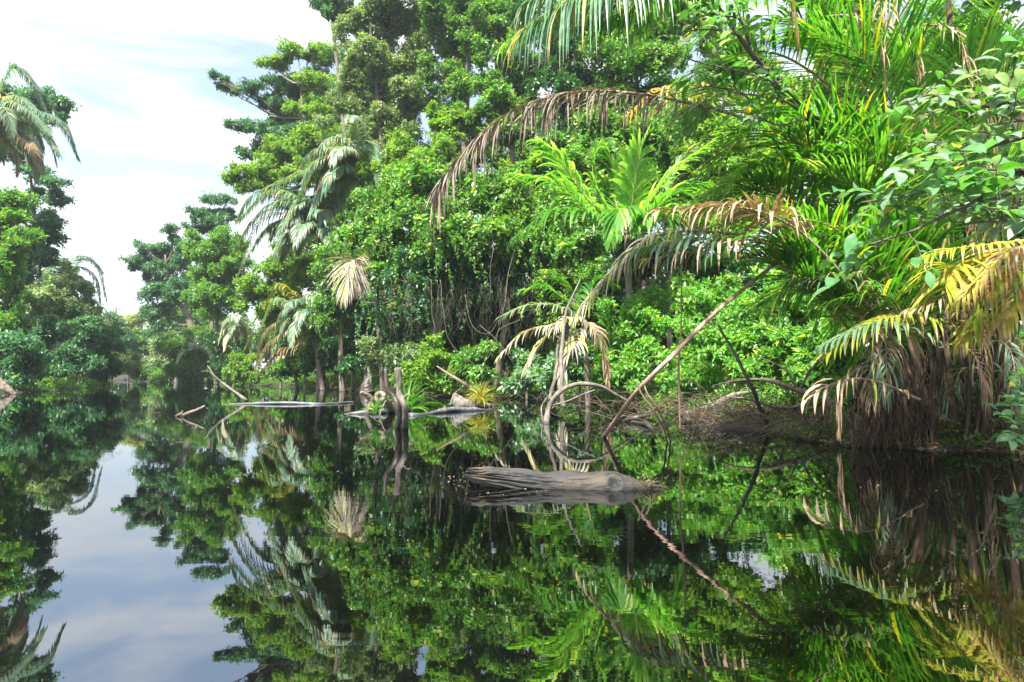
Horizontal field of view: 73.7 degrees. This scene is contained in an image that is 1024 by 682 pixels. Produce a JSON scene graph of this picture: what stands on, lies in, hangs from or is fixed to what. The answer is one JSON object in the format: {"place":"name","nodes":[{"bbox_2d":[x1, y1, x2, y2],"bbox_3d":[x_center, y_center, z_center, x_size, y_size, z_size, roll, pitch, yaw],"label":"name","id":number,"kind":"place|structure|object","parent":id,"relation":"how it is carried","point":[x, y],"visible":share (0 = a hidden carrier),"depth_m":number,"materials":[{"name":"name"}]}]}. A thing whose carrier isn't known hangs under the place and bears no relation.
{"place":"outdoors","nodes":[
{"label":"outdoors","id":0,"kind":"place"},
{"bbox_2d":[0,380,1023,681],"bbox_3d":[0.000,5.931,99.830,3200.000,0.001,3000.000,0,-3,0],"label":"water","id":1,"kind":"structure","parent":0,"point":[234,538],"depth_m":4.29,"materials":[{"name":"liquid"}]},
{"bbox_2d":[153,324,214,382],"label":"riverside bush","id":2,"kind":"object","parent":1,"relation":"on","point":[186,369],"visible":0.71,"depth_m":79.31,"materials":[{"name":"green plant"}]},
{"bbox_2d":[221,350,261,385],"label":"riverside bush","id":3,"kind":"object","parent":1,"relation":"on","point":[237,372],"visible":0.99,"depth_m":60.29,"materials":[{"name":"green plant"}]},
{"bbox_2d":[265,294,344,388],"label":"riverside bush","id":4,"kind":"object","parent":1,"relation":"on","point":[289,366],"visible":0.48,"depth_m":48.53,"materials":[{"name":"green plant"}]},
{"bbox_2d":[338,391,402,420],"bbox_3d":[-4.084,1.693,17.820,1.449,0.772,4.487,-1,-3,11],"label":"floating log","id":5,"kind":"object","parent":1,"relation":"on","point":[390,406],"visible":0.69,"depth_m":18.46,"materials":[{"name":"brown wood"}]},
{"bbox_2d":[384,369,402,427],"bbox_3d":[-2.328,1.296,13.854,0.368,1.467,1.220,0,-3,0],"label":"upright stub","id":6,"kind":"object","parent":1,"relation":"in","point":[397,405],"visible":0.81,"depth_m":13.32,"materials":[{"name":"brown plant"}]},
{"bbox_2d":[394,367,410,428],"bbox_3d":[-2.193,1.270,13.567,0.318,1.490,1.114,1,-3,-11],"label":"upright stub","id":7,"kind":"object","parent":1,"relation":"in","point":[401,397],"visible":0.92,"depth_m":13.23,"materials":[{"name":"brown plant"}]},
{"bbox_2d":[373,364,444,411],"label":"spiky plant","id":8,"kind":"object","parent":1,"relation":"on","point":[409,400],"visible":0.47,"depth_m":20.41,"materials":[{"name":"green plant"}]},
{"bbox_2d":[465,466,667,490],"bbox_3d":[0.546,1.398,6.658,2.004,0.330,0.366,0,-3,7],"label":"fallen log","id":9,"kind":"object","parent":1,"relation":"in","point":[503,477],"visible":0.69,"depth_m":6.55,"materials":[{"name":"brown wood"}]},
{"bbox_2d":[541,345,637,423],"bbox_3d":[1.877,1.102,15.623,2.550,2.050,0.898,1,-3,-14],"label":"arched branch","id":10,"kind":"object","parent":1,"relation":"in","point":[552,398],"visible":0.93,"depth_m":15.59,"materials":[{"name":"brown plant"}]},
{"bbox_2d":[601,257,783,437],"bbox_3d":[2.386,0.229,10.724,3.554,3.354,1.979,-2,-3,35],"label":"slanting pole","id":11,"kind":"object","parent":1,"relation":"in","point":[664,363],"visible":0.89,"depth_m":10.18,"materials":[{"name":"brown plant"}]},
{"bbox_2d":[0,368,1023,453],"bbox_3d":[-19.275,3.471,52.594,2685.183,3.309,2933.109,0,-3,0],"label":"ground","id":12,"kind":"structure","parent":0,"point":[439,394],"depth_m":24.88,"materials":[{"name":"soil"}]},
{"bbox_2d":[0,184,47,331],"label":"river tree","id":13,"kind":"object","parent":12,"relation":"on","point":[16,239],"visible":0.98,"depth_m":44.38,"materials":[{"name":"green plant"}]},
{"bbox_2d":[0,329,49,389],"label":"riverside bush","id":14,"kind":"object","parent":12,"relation":"on","point":[21,358],"visible":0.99,"depth_m":40.16,"materials":[{"name":"green plant"}]},
{"bbox_2d":[3,313,76,385],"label":"riverside bush","id":15,"kind":"object","parent":12,"relation":"on","point":[51,330],"visible":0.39,"depth_m":45.60,"materials":[{"name":"green plant"}]},
{"bbox_2d":[0,61,80,186],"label":"tall palm","id":16,"kind":"object","parent":12,"relation":"on","point":[14,124],"visible":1,"depth_m":52.59,"materials":[{"name":"green plant"}]},
{"bbox_2d":[0,81,81,222],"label":"tall tree","id":17,"kind":"object","parent":12,"relation":"on","point":[63,108],"visible":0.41,"depth_m":63.17,"materials":[{"name":"green plant"}]},
{"bbox_2d":[17,207,70,324],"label":"river tree","id":18,"kind":"object","parent":12,"relation":"on","point":[41,256],"visible":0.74,"depth_m":58.09,"materials":[{"name":"green plant"}]},
{"bbox_2d":[14,269,111,351],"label":"river tree","id":19,"kind":"object","parent":12,"relation":"on","point":[56,294],"visible":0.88,"depth_m":55.21,"materials":[{"name":"green plant"}]},
{"bbox_2d":[12,313,129,378],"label":"tree","id":20,"kind":"object","parent":12,"relation":"on","point":[113,342],"visible":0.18,"depth_m":61.92,"materials":[{"name":"green plant"}]},
{"bbox_2d":[37,254,106,305],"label":"arching palm","id":21,"kind":"object","parent":12,"relation":"on","point":[72,271],"visible":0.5,"depth_m":74.35,"materials":[{"name":"green plant"}]},
{"bbox_2d":[48,314,108,385],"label":"riverside bush","id":22,"kind":"object","parent":12,"relation":"on","point":[76,354],"visible":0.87,"depth_m":53.82,"materials":[{"name":"green plant"}]},
{"bbox_2d":[80,319,134,385],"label":"riverside bush","id":23,"kind":"object","parent":12,"relation":"on","point":[112,370],"visible":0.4,"depth_m":64.13,"materials":[{"name":"green plant"}]},
{"bbox_2d":[111,348,142,383],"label":"tree","id":24,"kind":"object","parent":12,"relation":"on","point":[134,373],"visible":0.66,"depth_m":78.23,"materials":[{"name":"green plant"}]},
{"bbox_2d":[123,325,151,356],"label":"tree","id":25,"kind":"object","parent":12,"relation":"on","point":[140,344],"visible":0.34,"depth_m":126.81,"materials":[{"name":"green plant"}]},
{"bbox_2d":[136,329,172,369],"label":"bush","id":26,"kind":"object","parent":12,"relation":"on","point":[157,358],"visible":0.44,"depth_m":111.30,"materials":[{"name":"green plant"}]},
{"bbox_2d":[132,361,181,381],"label":"bush","id":27,"kind":"object","parent":12,"relation":"on","point":[153,374],"visible":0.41,"depth_m":95.57,"materials":[{"name":"green plant"}]},
{"bbox_2d":[117,222,199,382],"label":"layered tree","id":28,"kind":"object","parent":12,"relation":"on","point":[166,261],"visible":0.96,"depth_m":84.18,"materials":[{"name":"green plant"}]},
{"bbox_2d":[138,296,230,347],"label":"tree","id":29,"kind":"object","parent":12,"relation":"on","point":[198,320],"visible":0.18,"depth_m":130.41,"materials":[{"name":"green plant"}]},
{"bbox_2d":[165,332,212,382],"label":"palm","id":30,"kind":"object","parent":12,"relation":"on","point":[192,344],"visible":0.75,"depth_m":77.68,"materials":[{"name":"green plant"}]},
{"bbox_2d":[180,190,238,382],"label":"layered tree","id":31,"kind":"object","parent":12,"relation":"on","point":[209,218],"visible":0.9,"depth_m":80.24,"materials":[{"name":"green plant"}]},
{"bbox_2d":[177,224,255,383],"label":"river tree","id":32,"kind":"object","parent":12,"relation":"on","point":[213,273],"visible":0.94,"depth_m":71.64,"materials":[{"name":"green plant"}]},
{"bbox_2d":[197,325,269,383],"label":"riverside bush","id":33,"kind":"object","parent":12,"relation":"on","point":[220,359],"visible":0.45,"depth_m":70.44,"materials":[{"name":"bright green leaf"}]},
{"bbox_2d":[218,313,253,383],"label":"palm","id":34,"kind":"object","parent":12,"relation":"on","point":[237,323],"visible":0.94,"depth_m":63.81,"materials":[{"name":"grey plant"}]},
{"bbox_2d":[230,254,316,388],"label":"tree","id":35,"kind":"object","parent":12,"relation":"on","point":[295,276],"visible":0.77,"depth_m":49.86,"materials":[{"name":"green plant"}]},
{"bbox_2d":[207,40,344,374],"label":"umbrella tree","id":36,"kind":"object","parent":12,"relation":"on","point":[278,123],"visible":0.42,"depth_m":67.09,"materials":[{"name":"green plant"}]},
{"bbox_2d":[231,188,340,389],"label":"grey palm","id":37,"kind":"object","parent":12,"relation":"on","point":[300,225],"visible":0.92,"depth_m":46.16,"materials":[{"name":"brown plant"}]},
{"bbox_2d":[218,35,355,375],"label":"tree","id":38,"kind":"object","parent":12,"relation":"on","point":[265,169],"visible":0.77,"depth_m":61.96,"materials":[{"name":"green plant"}]},
{"bbox_2d":[254,283,325,389],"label":"leaning palm","id":39,"kind":"object","parent":12,"relation":"on","point":[292,315],"visible":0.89,"depth_m":45.32,"materials":[{"name":"green plant"}]},
{"bbox_2d":[235,114,381,379],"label":"grey palm","id":40,"kind":"object","parent":12,"relation":"on","point":[340,157],"visible":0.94,"depth_m":44.66,"materials":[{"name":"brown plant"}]},
{"bbox_2d":[242,177,376,384],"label":"tree","id":41,"kind":"object","parent":12,"relation":"on","point":[348,208],"visible":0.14,"depth_m":53.08,"materials":[{"name":"green plant"}]},
{"bbox_2d":[303,223,374,391],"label":"tree","id":42,"kind":"object","parent":12,"relation":"on","point":[327,321],"visible":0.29,"depth_m":42.45,"materials":[{"name":"green plant"}]},
{"bbox_2d":[307,0,372,328],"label":"tall tree","id":43,"kind":"object","parent":12,"relation":"on","point":[329,10],"visible":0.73,"depth_m":57.24,"materials":[{"name":"green plant"}]},
{"bbox_2d":[317,314,391,390],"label":"riverside bush","id":44,"kind":"object","parent":12,"relation":"on","point":[330,355],"visible":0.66,"depth_m":44.73,"materials":[{"name":"green plant"}]},
{"bbox_2d":[309,158,416,394],"bbox_3d":[-7.230,-3.311,36.391,6.993,13.174,4.494,-2,-3,37],"label":"vine covered tree","id":45,"kind":"object","parent":12,"relation":"on","point":[367,231],"visible":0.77,"depth_m":35.88,"materials":[{"name":"green plant"}]},
{"bbox_2d":[323,251,374,305],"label":"dead frond","id":46,"kind":"object","parent":45,"relation":"hanging from","point":[352,278],"visible":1,"depth_m":32.77,"materials":[{"name":"beige plant"}]},
{"bbox_2d":[297,91,461,227],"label":"tree","id":47,"kind":"object","parent":12,"relation":"on","point":[323,122],"visible":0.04,"depth_m":58.61,"materials":[{"name":"green plant"}]},
{"bbox_2d":[324,0,455,346],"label":"tall tree","id":48,"kind":"object","parent":12,"relation":"on","point":[376,73],"visible":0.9,"depth_m":52.68,"materials":[{"name":"green plant"}]},
{"bbox_2d":[354,334,425,390],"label":"riverside bush","id":49,"kind":"object","parent":12,"relation":"on","point":[391,356],"visible":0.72,"depth_m":34.36,"materials":[{"name":"green plant"}]},
{"bbox_2d":[350,127,443,347],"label":"leafy tree","id":50,"kind":"object","parent":12,"relation":"on","point":[402,146],"visible":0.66,"depth_m":44.24,"materials":[{"name":"green plant"}]},
{"bbox_2d":[389,331,462,396],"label":"riverside bush","id":51,"kind":"object","parent":12,"relation":"on","point":[431,358],"visible":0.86,"depth_m":30.86,"materials":[{"name":"green plant"}]},
{"bbox_2d":[386,151,500,395],"bbox_3d":[-3.143,-3.084,33.137,6.529,12.466,4.914,-2,-3,32],"label":"vine covered tree","id":52,"kind":"object","parent":12,"relation":"on","point":[410,192],"visible":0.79,"depth_m":32.51,"materials":[{"name":"green plant"}]},
{"bbox_2d":[319,229,570,387],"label":"vine covered tree","id":53,"kind":"object","parent":12,"relation":"on","point":[383,290],"visible":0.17,"depth_m":41.82,"materials":[{"name":"green plant"}]},
{"bbox_2d":[424,100,489,159],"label":"flowering tree","id":54,"kind":"object","parent":12,"relation":"on","point":[443,126],"visible":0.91,"depth_m":44.90,"materials":[{"name":"green plant"}]},
{"bbox_2d":[372,244,546,389],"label":"vine covered tree","id":55,"kind":"object","parent":12,"relation":"on","point":[418,279],"visible":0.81,"depth_m":32.96,"materials":[{"name":"green plant"}]},
{"bbox_2d":[385,270,556,354],"bbox_3d":[-1.887,-1.133,32.620,8.047,4.630,2.291,0,-3,0],"label":"vine tangle","id":56,"kind":"object","parent":55,"relation":"hanging from","point":[484,302],"visible":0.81,"depth_m":32.42,"materials":[{"name":"green plant"}]},
{"bbox_2d":[371,288,556,384],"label":"vine covered tree","id":57,"kind":"object","parent":12,"relation":"on","point":[455,338],"visible":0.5,"depth_m":36.76,"materials":[{"name":"green plant"}]},
{"bbox_2d":[437,336,503,396],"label":"riverside bush","id":58,"kind":"object","parent":12,"relation":"on","point":[467,369],"visible":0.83,"depth_m":30.76,"materials":[{"name":"green plant"}]},
{"bbox_2d":[400,1,546,224],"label":"tree","id":59,"kind":"object","parent":12,"relation":"on","point":[500,159],"visible":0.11,"depth_m":52.33,"materials":[{"name":"green plant"}]},
{"bbox_2d":[414,0,554,344],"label":"tall tree","id":60,"kind":"object","parent":12,"relation":"on","point":[467,17],"visible":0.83,"depth_m":50.54,"materials":[{"name":"green plant"}]},
{"bbox_2d":[2,340,1022,446],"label":"ground cover","id":61,"kind":"object","parent":12,"relation":"on","point":[725,389],"visible":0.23,"depth_m":26.98,"materials":[{"name":"green plant"}]},
{"bbox_2d":[462,27,567,379],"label":"tall tree","id":62,"kind":"object","parent":12,"relation":"on","point":[499,94],"visible":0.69,"depth_m":43.88,"materials":[{"name":"green plant"}]},
{"bbox_2d":[465,147,567,389],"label":"vine covered tree","id":63,"kind":"object","parent":12,"relation":"on","point":[510,209],"visible":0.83,"depth_m":32.67,"materials":[{"name":"green plant"}]},
{"bbox_2d":[496,345,558,399],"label":"riverside bush","id":64,"kind":"object","parent":12,"relation":"on","point":[514,383],"visible":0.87,"depth_m":29.58,"materials":[{"name":"green plant"}]},
{"bbox_2d":[45,152,1019,375],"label":"distant wood","id":65,"kind":"object","parent":12,"relation":"on","point":[543,351],"visible":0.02,"depth_m":55.56,"materials":[{"name":"green plant"}]},
{"bbox_2d":[494,269,624,406],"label":"withered palm","id":66,"kind":"object","parent":12,"relation":"on","point":[583,339],"visible":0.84,"depth_m":22.65,"materials":[{"name":"grey plant"}]},
{"bbox_2d":[500,0,623,346],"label":"tall tree","id":67,"kind":"object","parent":12,"relation":"on","point":[569,78],"visible":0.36,"depth_m":41.71,"materials":[{"name":"green plant"}]},
{"bbox_2d":[541,327,598,401],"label":"riverside bush","id":68,"kind":"object","parent":12,"relation":"on","point":[575,370],"visible":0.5,"depth_m":26.19,"materials":[{"name":"green plant"}]},
{"bbox_2d":[559,279,580,407],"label":"dead tree","id":69,"kind":"object","parent":12,"relation":"on","point":[561,377],"visible":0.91,"depth_m":19.36,"materials":[{"name":"brown wood"}]},
{"bbox_2d":[517,130,632,352],"bbox_3d":[3.225,-3.970,32.378,5.965,13.325,6.405,0,-3,0],"label":"vine covered tree","id":70,"kind":"object","parent":12,"relation":"on","point":[573,249],"visible":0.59,"depth_m":31.15,"materials":[{"name":"green plant"}]},
{"bbox_2d":[519,249,637,380],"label":"vine covered tree","id":71,"kind":"object","parent":12,"relation":"on","point":[584,275],"visible":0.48,"depth_m":30.87,"materials":[{"name":"green plant"}]},
{"bbox_2d":[502,124,717,400],"bbox_3d":[3.602,-2.697,24.531,7.878,10.493,4.689,0,-3,0],"label":"broad leaf palm","id":72,"kind":"object","parent":12,"relation":"on","point":[613,222],"visible":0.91,"depth_m":24.36,"materials":[{"name":"green plant"}]},
{"bbox_2d":[582,320,668,401],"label":"undergrowth shrub","id":73,"kind":"object","parent":12,"relation":"on","point":[631,361],"visible":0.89,"depth_m":23.39,"materials":[{"name":"green plant"}]},
{"bbox_2d":[593,280,670,399],"bbox_3d":[4.675,0.096,25.009,2.622,4.901,3.047,-3,-4,43],"label":"undergrowth shrub","id":74,"kind":"object","parent":12,"relation":"on","point":[640,312],"visible":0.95,"depth_m":24.58,"materials":[{"name":"green plant"}]},
{"bbox_2d":[575,0,698,339],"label":"tall tree","id":75,"kind":"object","parent":12,"relation":"on","point":[620,75],"visible":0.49,"depth_m":38.49,"materials":[{"name":"green plant"}]},
{"bbox_2d":[528,102,745,378],"bbox_3d":[6.835,-5.256,36.241,11.948,15.584,5.123,0,-3,0],"label":"tree","id":76,"kind":"object","parent":12,"relation":"on","point":[582,136],"visible":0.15,"depth_m":36.32,"materials":[{"name":"green plant"}]},
{"bbox_2d":[527,76,760,371],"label":"background tree","id":77,"kind":"object","parent":12,"relation":"on","point":[669,341],"visible":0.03,"depth_m":44.90,"materials":[{"name":"green plant"}]},
{"bbox_2d":[319,373,1020,440],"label":"twig litter","id":78,"kind":"object","parent":12,"relation":"on","point":[710,409],"visible":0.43,"depth_m":14.40,"materials":[{"name":"brown plant"}]},
{"bbox_2d":[653,314,726,401],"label":"undergrowth shrub","id":79,"kind":"object","parent":12,"relation":"on","point":[692,369],"visible":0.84,"depth_m":20.98,"materials":[{"name":"green plant"}]},
{"bbox_2d":[651,270,750,395],"bbox_3d":[6.530,-0.147,23.498,3.429,4.779,2.598,-1,-3,27],"label":"undergrowth shrub","id":80,"kind":"object","parent":12,"relation":"on","point":[702,300],"visible":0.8,"depth_m":23.15,"materials":[{"name":"green plant"}]},
{"bbox_2d":[495,0,919,343],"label":"overhanging palm","id":81,"kind":"object","parent":12,"relation":"on","point":[569,10],"visible":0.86,"depth_m":8.60,"materials":[{"name":"green plant"}]},
{"bbox_2d":[660,94,769,383],"bbox_3d":[9.165,-4.577,29.617,4.940,13.979,6.017,0,-3,0],"label":"background tree","id":82,"kind":"object","parent":12,"relation":"on","point":[711,121],"visible":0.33,"depth_m":30.08,"materials":[{"name":"green plant"}]},
{"bbox_2d":[580,226,865,390],"bbox_3d":[8.536,-1.129,27.208,12.010,6.884,3.790,0,-3,0],"label":"tree","id":83,"kind":"object","parent":12,"relation":"on","point":[712,271],"visible":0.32,"depth_m":26.91,"materials":[{"name":"green plant"}]},
{"bbox_2d":[662,0,810,378],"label":"tree","id":84,"kind":"object","parent":12,"relation":"on","point":[718,70],"visible":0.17,"depth_m":34.79,"materials":[{"name":"green plant"}]},
{"bbox_2d":[717,325,768,424],"bbox_3d":[4.571,0.775,12.887,1.380,2.166,0.458,1,-3,-27],"label":"leaning pole","id":85,"kind":"object","parent":12,"relation":"on","point":[755,395],"visible":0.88,"depth_m":12.64,"materials":[{"name":"brown wood"}]},
{"bbox_2d":[694,286,794,370],"bbox_3d":[7.087,0.203,20.065,3.047,3.889,2.368,-3,-4,45],"label":"undergrowth shrub","id":86,"kind":"object","parent":12,"relation":"on","point":[748,335],"visible":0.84,"depth_m":19.97,"materials":[{"name":"green plant"}]},
{"bbox_2d":[611,0,902,424],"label":"broadleaf sapling","id":87,"kind":"object","parent":12,"relation":"on","point":[711,49],"visible":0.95,"depth_m":9.13,"materials":[{"name":"green plant"}]},
{"bbox_2d":[721,321,804,402],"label":"undergrowth shrub","id":88,"kind":"object","parent":12,"relation":"on","point":[756,366],"visible":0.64,"depth_m":18.04,"materials":[{"name":"green plant"}]},
{"bbox_2d":[690,418,849,432],"bbox_3d":[5.114,1.647,12.975,1.306,0.399,5.080,2,-3,-35],"label":"root mat","id":89,"kind":"object","parent":12,"relation":"on","point":[751,428],"visible":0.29,"depth_m":13.34,"materials":[{"name":"brown plant"}]},
{"bbox_2d":[711,357,833,418],"bbox_3d":[5.832,1.014,14.207,3.161,1.409,1.645,-1,-3,13],"label":"gnarled branch","id":90,"kind":"object","parent":12,"relation":"on","point":[799,389],"visible":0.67,"depth_m":14.73,"materials":[{"name":"brown plant"}]},
{"bbox_2d":[718,52,865,274],"bbox_3d":[10.919,-4.933,28.409,6.978,14.270,6.185,2,-4,-38],"label":"background tree","id":91,"kind":"object","parent":12,"relation":"on","point":[801,90],"visible":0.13,"depth_m":29.08,"materials":[{"name":"green plant"}]},
{"bbox_2d":[572,0,1023,448],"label":"clumping palm","id":92,"kind":"object","parent":12,"relation":"on","point":[969,275],"visible":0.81,"depth_m":10.21,"materials":[{"name":"green plant"}]},
{"bbox_2d":[422,87,813,237],"bbox_3d":[1.871,-2.554,10.096,6.348,2.341,0.966,0,-3,-9],"label":"dead frond","id":93,"kind":"object","parent":92,"relation":"hanging from","point":[441,186],"visible":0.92,"depth_m":9.87,"materials":[{"name":"brown plant"}]},
{"bbox_2d":[620,82,737,130],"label":"yellow frond","id":94,"kind":"object","parent":92,"relation":"hanging from","point":[661,94],"visible":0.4,"depth_m":12.08,"materials":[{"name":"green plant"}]},
{"bbox_2d":[749,263,858,399],"bbox_3d":[7.705,-0.260,17.945,2.022,4.585,3.737,0,-3,0],"label":"undergrowth shrub","id":95,"kind":"object","parent":12,"relation":"on","point":[792,316],"visible":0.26,"depth_m":17.85,"materials":[{"name":"green plant"}]},
{"bbox_2d":[616,394,1023,455],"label":"leaf litter","id":96,"kind":"object","parent":12,"relation":"on","point":[984,450],"visible":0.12,"depth_m":11.36,"materials":[{"name":"brown plant"}]},
{"bbox_2d":[780,317,862,406],"bbox_3d":[7.390,0.682,15.929,1.517,2.468,2.220,2,-3,-34],"label":"undergrowth shrub","id":97,"kind":"object","parent":12,"relation":"on","point":[799,363],"visible":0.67,"depth_m":15.93,"materials":[{"name":"green plant"}]},
{"bbox_2d":[791,0,960,353],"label":"background tree","id":98,"kind":"object","parent":12,"relation":"on","point":[942,9],"visible":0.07,"depth_m":31.05,"materials":[{"name":"green plant"}]},
{"bbox_2d":[807,24,1023,305],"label":"broadleaf tree","id":99,"kind":"object","parent":12,"relation":"on","point":[979,194],"visible":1,"depth_m":6.46,"materials":[{"name":"green plant"}]},
{"bbox_2d":[828,322,1023,415],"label":"fronds","id":100,"kind":"object","parent":12,"relation":"on","point":[924,347],"visible":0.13,"depth_m":13.31,"materials":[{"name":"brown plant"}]},
{"bbox_2d":[863,180,1023,348],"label":"background tree","id":101,"kind":"object","parent":12,"relation":"on","point":[1019,236],"visible":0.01,"depth_m":17.58,"materials":[{"name":"green plant"}]},
{"bbox_2d":[875,0,1023,344],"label":"background tree","id":102,"kind":"object","parent":12,"relation":"on","point":[1017,5],"visible":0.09,"depth_m":25.81,"materials":[{"name":"green plant"}]},
{"bbox_2d":[982,362,1023,450],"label":"water edge shrub","id":103,"kind":"object","parent":12,"relation":"on","point":[1017,402],"visible":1,"depth_m":8.28,"materials":[{"name":"green plant"}]},
{"bbox_2d":[0,0,1023,369],"label":"sky","id":104,"kind":"structure","parent":0,"point":[149,135],"materials":[{"name":"white"}]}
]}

